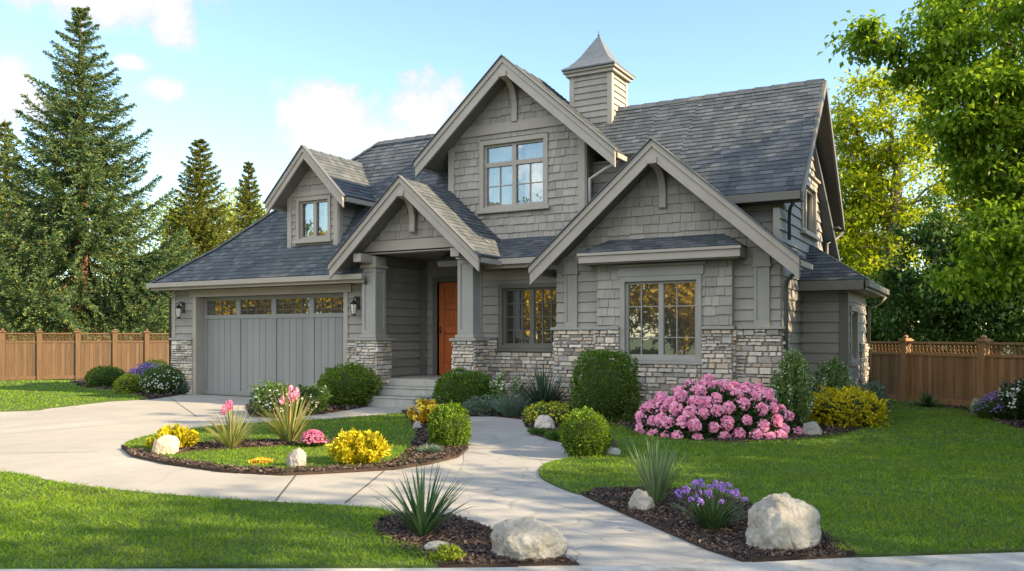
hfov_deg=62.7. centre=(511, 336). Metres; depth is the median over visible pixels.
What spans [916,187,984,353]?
broadleaf tree
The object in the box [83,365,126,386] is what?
boxwood shrub
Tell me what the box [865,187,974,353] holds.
broadleaf tree
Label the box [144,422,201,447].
yellow shrub
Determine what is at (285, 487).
paving joints
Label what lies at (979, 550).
lawn
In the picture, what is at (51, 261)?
broadleaf tree
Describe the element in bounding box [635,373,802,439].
rhododendron
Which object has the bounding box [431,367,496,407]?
boxwood shrub
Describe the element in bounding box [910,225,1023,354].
broadleaf tree
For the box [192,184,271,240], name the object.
broadleaf tree
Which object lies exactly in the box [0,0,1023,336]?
sky
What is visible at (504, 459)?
walkway
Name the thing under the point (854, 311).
window
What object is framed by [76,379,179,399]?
planting bed
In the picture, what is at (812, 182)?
window
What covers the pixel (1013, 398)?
flowering shrub
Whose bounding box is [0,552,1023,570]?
kerb
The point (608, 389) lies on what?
yew shrub
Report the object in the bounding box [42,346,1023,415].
ground
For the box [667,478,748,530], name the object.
flowering plant
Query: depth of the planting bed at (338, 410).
15.78 m
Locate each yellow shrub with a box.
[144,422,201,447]
[325,426,393,464]
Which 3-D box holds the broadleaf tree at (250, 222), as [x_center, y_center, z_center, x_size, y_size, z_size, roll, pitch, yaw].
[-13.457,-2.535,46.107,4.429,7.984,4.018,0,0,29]
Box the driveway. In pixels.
[0,394,861,561]
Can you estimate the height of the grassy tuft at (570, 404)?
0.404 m
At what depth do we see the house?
17.01 m
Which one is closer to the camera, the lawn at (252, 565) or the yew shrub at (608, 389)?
the lawn at (252, 565)
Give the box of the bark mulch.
[70,377,1023,565]
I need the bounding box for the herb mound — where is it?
[461,394,501,415]
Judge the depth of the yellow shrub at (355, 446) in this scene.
9.38 m
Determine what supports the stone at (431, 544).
on the planting bed at (483, 564)
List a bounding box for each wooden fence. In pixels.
[0,328,171,380]
[865,335,1023,406]
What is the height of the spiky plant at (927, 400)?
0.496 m
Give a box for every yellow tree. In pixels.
[828,61,959,294]
[839,215,884,279]
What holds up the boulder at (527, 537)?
on the planting bed at (483, 564)
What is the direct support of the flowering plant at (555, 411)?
on the planting bed at (559, 426)
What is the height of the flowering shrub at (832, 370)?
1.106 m
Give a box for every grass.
[503,361,571,405]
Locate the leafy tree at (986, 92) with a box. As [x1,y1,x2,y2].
[817,0,1023,310]
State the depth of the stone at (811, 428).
12.19 m
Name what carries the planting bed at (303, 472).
on the ground at (329, 400)
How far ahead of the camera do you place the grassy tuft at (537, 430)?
12.27 m
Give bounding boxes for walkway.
[360,407,749,566]
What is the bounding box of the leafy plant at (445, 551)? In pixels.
[429,543,465,560]
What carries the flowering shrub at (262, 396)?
on the planting bed at (338, 410)
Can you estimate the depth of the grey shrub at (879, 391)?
14.40 m
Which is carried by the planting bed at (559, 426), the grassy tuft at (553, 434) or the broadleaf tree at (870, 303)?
the grassy tuft at (553, 434)
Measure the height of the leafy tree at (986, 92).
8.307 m
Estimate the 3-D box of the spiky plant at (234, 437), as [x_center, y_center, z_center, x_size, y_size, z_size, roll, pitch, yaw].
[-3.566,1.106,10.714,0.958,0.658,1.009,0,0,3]
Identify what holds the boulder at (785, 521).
on the planting bed at (788, 557)
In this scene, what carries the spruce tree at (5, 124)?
on the ground at (329, 400)
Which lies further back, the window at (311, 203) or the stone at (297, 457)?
the window at (311, 203)
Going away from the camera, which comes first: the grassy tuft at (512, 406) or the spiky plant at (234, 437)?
the spiky plant at (234, 437)
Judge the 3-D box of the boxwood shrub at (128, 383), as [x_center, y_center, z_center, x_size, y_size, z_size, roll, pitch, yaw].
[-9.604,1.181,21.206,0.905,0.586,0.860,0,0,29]
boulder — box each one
[490,516,567,560]
[745,492,821,550]
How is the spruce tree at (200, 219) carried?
on the ground at (329, 400)
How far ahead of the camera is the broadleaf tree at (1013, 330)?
22.79 m
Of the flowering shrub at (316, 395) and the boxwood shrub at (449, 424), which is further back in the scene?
the flowering shrub at (316, 395)
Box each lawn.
[0,380,146,411]
[0,471,449,568]
[125,413,414,467]
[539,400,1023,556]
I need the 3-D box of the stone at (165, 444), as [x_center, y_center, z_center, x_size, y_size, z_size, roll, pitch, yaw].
[-4.212,1.335,10.249,0.329,0.284,0.201,0,0,5]
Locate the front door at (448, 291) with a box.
[439,282,457,374]
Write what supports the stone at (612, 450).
on the lawn at (979, 550)
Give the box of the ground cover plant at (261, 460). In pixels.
[247,457,272,463]
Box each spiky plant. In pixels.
[198,400,265,446]
[252,385,322,441]
[370,456,483,535]
[616,435,696,502]
[902,387,948,406]
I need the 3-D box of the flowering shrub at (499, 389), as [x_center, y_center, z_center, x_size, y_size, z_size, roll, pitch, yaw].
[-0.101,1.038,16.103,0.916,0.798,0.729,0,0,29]
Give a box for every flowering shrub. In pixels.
[137,363,186,393]
[245,380,304,414]
[294,383,333,411]
[406,398,438,423]
[485,370,529,402]
[767,348,815,426]
[809,356,859,394]
[989,377,1023,419]
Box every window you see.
[292,195,332,243]
[476,132,550,214]
[495,282,556,351]
[614,261,706,364]
[800,171,820,241]
[849,306,861,366]
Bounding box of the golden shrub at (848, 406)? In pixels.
[805,384,893,427]
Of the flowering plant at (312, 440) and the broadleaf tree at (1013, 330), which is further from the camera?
the broadleaf tree at (1013, 330)
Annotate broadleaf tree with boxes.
[12,213,73,282]
[107,186,227,275]
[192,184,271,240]
[242,219,258,226]
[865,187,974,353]
[865,265,931,352]
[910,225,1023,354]
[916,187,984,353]
[956,228,1023,354]
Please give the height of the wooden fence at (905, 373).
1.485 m
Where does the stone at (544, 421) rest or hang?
on the planting bed at (559, 426)
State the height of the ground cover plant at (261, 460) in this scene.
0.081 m
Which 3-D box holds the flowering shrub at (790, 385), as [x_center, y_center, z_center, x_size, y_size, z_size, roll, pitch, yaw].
[4.436,0.804,13.268,0.809,1.265,0.813,0,0,29]
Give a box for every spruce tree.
[0,6,201,379]
[0,119,52,296]
[125,138,242,337]
[227,160,265,236]
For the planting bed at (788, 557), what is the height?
0.070 m
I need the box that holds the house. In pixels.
[146,31,888,419]
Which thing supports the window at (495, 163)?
in the house
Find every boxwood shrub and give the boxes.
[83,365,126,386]
[112,372,146,393]
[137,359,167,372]
[317,361,385,405]
[426,399,471,446]
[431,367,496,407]
[558,405,612,456]
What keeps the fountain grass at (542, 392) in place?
on the planting bed at (559, 426)
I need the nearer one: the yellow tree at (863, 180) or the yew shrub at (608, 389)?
the yew shrub at (608, 389)
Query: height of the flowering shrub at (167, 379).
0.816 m
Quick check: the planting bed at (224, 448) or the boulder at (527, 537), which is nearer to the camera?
the boulder at (527, 537)
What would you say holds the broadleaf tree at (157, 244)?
on the ground at (329, 400)
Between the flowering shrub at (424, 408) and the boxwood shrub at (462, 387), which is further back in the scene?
the boxwood shrub at (462, 387)
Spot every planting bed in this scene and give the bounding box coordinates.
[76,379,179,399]
[121,411,468,475]
[176,437,334,453]
[249,405,366,417]
[377,512,578,567]
[470,415,856,445]
[582,488,856,561]
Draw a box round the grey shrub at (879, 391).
[860,379,892,419]
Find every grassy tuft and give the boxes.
[176,384,190,393]
[416,443,443,452]
[490,389,534,416]
[526,426,547,434]
[541,429,559,439]
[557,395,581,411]
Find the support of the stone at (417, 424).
on the planting bed at (303, 472)
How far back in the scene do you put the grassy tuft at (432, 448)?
10.26 m
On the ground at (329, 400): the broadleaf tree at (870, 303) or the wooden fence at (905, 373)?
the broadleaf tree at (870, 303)
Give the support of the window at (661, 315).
in the house
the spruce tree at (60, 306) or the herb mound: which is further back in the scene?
the spruce tree at (60, 306)
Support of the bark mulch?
on the ground at (329, 400)
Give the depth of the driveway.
9.82 m
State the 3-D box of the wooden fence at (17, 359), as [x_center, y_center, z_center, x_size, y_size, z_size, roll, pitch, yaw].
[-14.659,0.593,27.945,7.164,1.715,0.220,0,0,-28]
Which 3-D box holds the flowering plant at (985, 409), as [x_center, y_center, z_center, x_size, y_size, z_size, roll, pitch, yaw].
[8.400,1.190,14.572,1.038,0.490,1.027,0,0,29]
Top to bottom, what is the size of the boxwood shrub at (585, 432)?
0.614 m
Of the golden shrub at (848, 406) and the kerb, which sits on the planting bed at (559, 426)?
the golden shrub at (848, 406)
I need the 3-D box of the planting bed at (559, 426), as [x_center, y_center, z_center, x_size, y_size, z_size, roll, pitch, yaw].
[4.908,1.468,15.503,12.304,0.064,6.922,0,0,-25]
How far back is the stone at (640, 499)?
6.92 m
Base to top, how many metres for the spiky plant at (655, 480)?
0.641 m
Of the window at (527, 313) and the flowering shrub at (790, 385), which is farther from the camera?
the window at (527, 313)
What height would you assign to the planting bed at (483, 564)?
0.068 m
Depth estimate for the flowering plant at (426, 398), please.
16.36 m
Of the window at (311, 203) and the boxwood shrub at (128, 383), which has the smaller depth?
the window at (311, 203)
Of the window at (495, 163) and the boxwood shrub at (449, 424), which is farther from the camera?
the window at (495, 163)
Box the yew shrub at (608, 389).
[569,347,642,422]
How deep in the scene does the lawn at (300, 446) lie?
11.76 m
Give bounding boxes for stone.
[152,435,179,454]
[286,448,306,467]
[413,421,421,428]
[424,541,449,550]
[534,415,555,428]
[603,447,620,454]
[628,489,654,510]
[802,421,822,434]
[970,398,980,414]
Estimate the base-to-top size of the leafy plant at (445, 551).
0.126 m
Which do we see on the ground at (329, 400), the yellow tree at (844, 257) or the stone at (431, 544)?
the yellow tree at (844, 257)
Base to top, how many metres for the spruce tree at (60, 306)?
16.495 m
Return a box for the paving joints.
[10,397,384,502]
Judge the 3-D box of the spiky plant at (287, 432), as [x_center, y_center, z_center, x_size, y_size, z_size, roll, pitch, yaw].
[-3.035,1.012,11.199,1.081,0.847,1.045,0,0,29]
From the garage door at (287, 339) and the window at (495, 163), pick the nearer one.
the window at (495, 163)
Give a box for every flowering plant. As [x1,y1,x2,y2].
[125,362,162,380]
[292,429,329,446]
[410,390,442,405]
[520,400,576,423]
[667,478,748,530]
[963,391,1012,419]
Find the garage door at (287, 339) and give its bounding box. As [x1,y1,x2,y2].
[205,293,342,395]
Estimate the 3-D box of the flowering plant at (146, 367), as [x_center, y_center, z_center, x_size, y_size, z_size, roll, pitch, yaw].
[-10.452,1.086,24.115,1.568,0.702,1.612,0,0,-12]
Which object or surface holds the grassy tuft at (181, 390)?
on the planting bed at (159, 396)
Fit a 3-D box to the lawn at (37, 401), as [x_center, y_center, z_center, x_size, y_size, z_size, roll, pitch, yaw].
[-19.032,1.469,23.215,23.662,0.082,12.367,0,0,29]
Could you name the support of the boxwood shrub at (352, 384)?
on the planting bed at (338, 410)
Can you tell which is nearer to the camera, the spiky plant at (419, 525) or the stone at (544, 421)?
the spiky plant at (419, 525)
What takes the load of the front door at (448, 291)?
in the house

